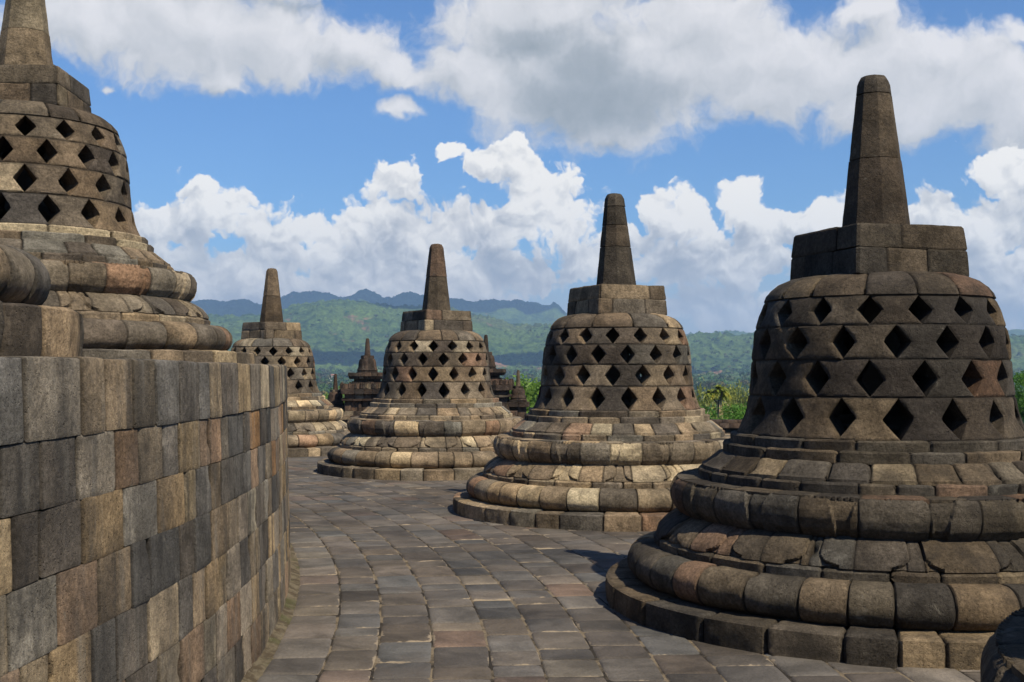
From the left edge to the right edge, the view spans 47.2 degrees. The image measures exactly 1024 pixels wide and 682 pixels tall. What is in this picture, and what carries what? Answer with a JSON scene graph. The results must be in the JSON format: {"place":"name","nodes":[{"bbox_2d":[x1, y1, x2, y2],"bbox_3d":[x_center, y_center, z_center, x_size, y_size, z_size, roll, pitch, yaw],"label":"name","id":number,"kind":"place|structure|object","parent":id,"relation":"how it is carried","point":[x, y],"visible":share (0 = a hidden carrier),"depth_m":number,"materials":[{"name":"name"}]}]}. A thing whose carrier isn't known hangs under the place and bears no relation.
{"place":"outdoors","nodes":[
{"label":"outdoors","id":0,"kind":"place"},
{"bbox_2d":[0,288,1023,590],"bbox_3d":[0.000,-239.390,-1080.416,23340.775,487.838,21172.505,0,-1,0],"label":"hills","id":1,"kind":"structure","parent":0,"point":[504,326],"depth_m":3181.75,"materials":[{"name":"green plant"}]},
{"bbox_2d":[325,386,343,399],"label":"leafy tree","id":2,"kind":"object","parent":1,"relation":"on","point":[327,394],"visible":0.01,"depth_m":241.30,"materials":[{"name":"green plant"}]},
{"bbox_2d":[505,373,540,412],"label":"leafy tree","id":3,"kind":"object","parent":1,"relation":"on","point":[531,389],"visible":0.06,"depth_m":97.64,"materials":[{"name":"green plant"}]},
{"bbox_2d":[219,305,1023,419],"bbox_3d":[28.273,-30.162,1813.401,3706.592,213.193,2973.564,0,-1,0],"label":"forest","id":4,"kind":"object","parent":1,"relation":"on","point":[324,382],"visible":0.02,"depth_m":1877.48,"materials":[{"name":"green plant"}]},
{"bbox_2d":[699,404,723,418],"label":"bushy tree","id":5,"kind":"object","parent":1,"relation":"on","point":[714,413],"visible":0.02,"depth_m":110.05,"materials":[{"name":"green plant"}]},
{"bbox_2d":[695,382,734,418],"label":"yellowish tree","id":6,"kind":"object","parent":1,"relation":"on","point":[708,402],"visible":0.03,"depth_m":148.30,"materials":[{"name":"green plant"}]},
{"bbox_2d":[701,385,733,418],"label":"palm","id":7,"kind":"object","parent":1,"relation":"on","point":[721,392],"visible":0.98,"depth_m":99.72,"materials":[{"name":"green plant"}]},
{"bbox_2d":[716,403,746,418],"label":"bushy tree","id":8,"kind":"object","parent":1,"relation":"on","point":[740,410],"visible":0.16,"depth_m":61.55,"materials":[{"name":"green plant"}]},
{"bbox_2d":[723,381,747,413],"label":"yellowish tree","id":9,"kind":"object","parent":1,"relation":"on","point":[739,398],"visible":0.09,"depth_m":230.00,"materials":[{"name":"green plant"}]},
{"bbox_2d":[735,389,749,413],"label":"yellowish tree","id":10,"kind":"object","parent":1,"relation":"on","point":[746,395],"visible":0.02,"depth_m":165.42,"materials":[{"name":"green plant"}]},
{"bbox_2d":[1013,370,1023,422],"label":"bushy tree","id":11,"kind":"object","parent":1,"relation":"on","point":[1019,394],"visible":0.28,"depth_m":51.93,"materials":[{"name":"green plant"}]},
{"bbox_2d":[0,0,1023,333],"label":"sky","id":12,"kind":"structure","parent":0,"point":[327,145],"materials":[{"name":"blue"}]},
{"bbox_2d":[257,456,979,681],"bbox_3d":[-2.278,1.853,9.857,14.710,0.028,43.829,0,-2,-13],"label":"paving","id":13,"kind":"structure","parent":0,"point":[460,651],"depth_m":7.87,"materials":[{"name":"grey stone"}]},
{"bbox_2d":[0,356,290,681],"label":"retaining wall","id":14,"kind":"structure","parent":13,"relation":"on","point":[170,561],"depth_m":4.41,"materials":[{"name":"stone"}]},
{"bbox_2d":[241,543,299,681],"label":"earth strip","id":15,"kind":"object","parent":13,"relation":"on","point":[255,672],"visible":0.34,"depth_m":7.20,"materials":[{"name":"brown soil"}]},
{"bbox_2d":[231,268,350,457],"bbox_3d":[-4.814,0.425,23.500,3.776,3.771,3.777,0,-1,0],"label":"perforated stupa","id":16,"kind":"object","parent":13,"relation":"on","point":[317,425],"visible":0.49,"depth_m":22.89,"materials":[{"name":"stone"}]},
{"bbox_2d":[263,347,280,364],"bbox_3d":[-4.817,0.546,23.494,0.992,0.992,0.832,-1,-2,45],"label":"seated statue","id":17,"kind":"object","parent":16,"relation":"on","point":[272,351],"visible":0.03,"depth_m":23.43,"materials":[{"name":"stone"}]},
{"bbox_2d":[317,244,522,480],"bbox_3d":[-1.223,0.307,18.998,3.796,3.774,3.786,0,-1,0],"label":"perforated stupa","id":18,"kind":"object","parent":13,"relation":"on","point":[401,427],"visible":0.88,"depth_m":18.11,"materials":[{"name":"stone"}]},
{"bbox_2d":[421,342,445,396],"bbox_3d":[-1.226,0.430,18.995,0.833,0.992,0.992,1,-2,-32],"label":"seated statue","id":19,"kind":"object","parent":18,"relation":"on","point":[434,374],"visible":0.2,"depth_m":18.85,"materials":[{"name":"stone"}]},
{"bbox_2d":[453,193,729,531],"bbox_3d":[1.212,0.170,13.598,3.785,3.773,3.787,0,-1,0],"label":"perforated stupa","id":20,"kind":"object","parent":13,"relation":"on","point":[570,453],"visible":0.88,"depth_m":12.73,"materials":[{"name":"stone"}]},
{"bbox_2d":[596,329,631,407],"bbox_3d":[1.212,0.290,13.597,0.833,0.992,0.992,1,-2,-19],"label":"seated statue","id":21,"kind":"object","parent":20,"relation":"on","point":[613,376],"visible":0.2,"depth_m":13.44,"materials":[{"name":"stone"}]},
{"bbox_2d":[605,74,1023,670],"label":"perforated stupa","id":22,"kind":"object","parent":13,"relation":"on","point":[797,522],"visible":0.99,"depth_m":7.30,"materials":[{"name":"stone"}]},
{"bbox_2d":[840,299,903,433],"bbox_3d":[2.544,0.149,8.169,0.832,0.992,0.992,0,-1,-7],"label":"seated statue","id":23,"kind":"object","parent":22,"relation":"on","point":[871,380],"visible":0.14,"depth_m":7.97,"materials":[{"name":"stone"}]},
{"bbox_2d":[980,607,1023,681],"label":"perforated stupa","id":24,"kind":"object","parent":13,"relation":"on","point":[1002,657],"visible":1,"depth_m":2.95,"materials":[{"name":"stone"}]},
{"label":"lower platform","id":25,"kind":"structure","parent":0,"visible":0},
{"bbox_2d":[328,338,382,423],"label":"stupa shrine","id":26,"kind":"object","parent":25,"relation":"on","point":[360,391],"visible":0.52,"depth_m":44.20,"materials":[{"name":"grey stone"}]},
{"bbox_2d":[484,335,529,418],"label":"stupa shrine","id":27,"kind":"object","parent":25,"relation":"on","point":[515,402],"visible":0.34,"depth_m":44.78,"materials":[{"name":"grey stone"}]},
{"bbox_2d":[710,419,741,433],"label":"gallery wall","id":28,"kind":"structure","parent":25,"relation":"on","point":[728,426],"depth_m":45.76,"materials":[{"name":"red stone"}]},
{"label":"upper terrace floor","id":29,"kind":"structure","parent":0,"visible":0},
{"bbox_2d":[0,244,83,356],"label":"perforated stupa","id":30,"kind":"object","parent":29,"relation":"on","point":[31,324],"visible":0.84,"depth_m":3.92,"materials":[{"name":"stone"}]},
{"bbox_2d":[0,0,255,363],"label":"perforated stupa","id":31,"kind":"object","parent":29,"relation":"on","point":[121,287],"visible":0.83,"depth_m":9.35,"materials":[{"name":"stone"}]},
{"bbox_2d":[0,122,50,220],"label":"seated statue","id":32,"kind":"object","parent":31,"relation":"in","point":[24,181],"visible":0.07,"depth_m":9.79,"materials":[{"name":"stone"}]}
]}

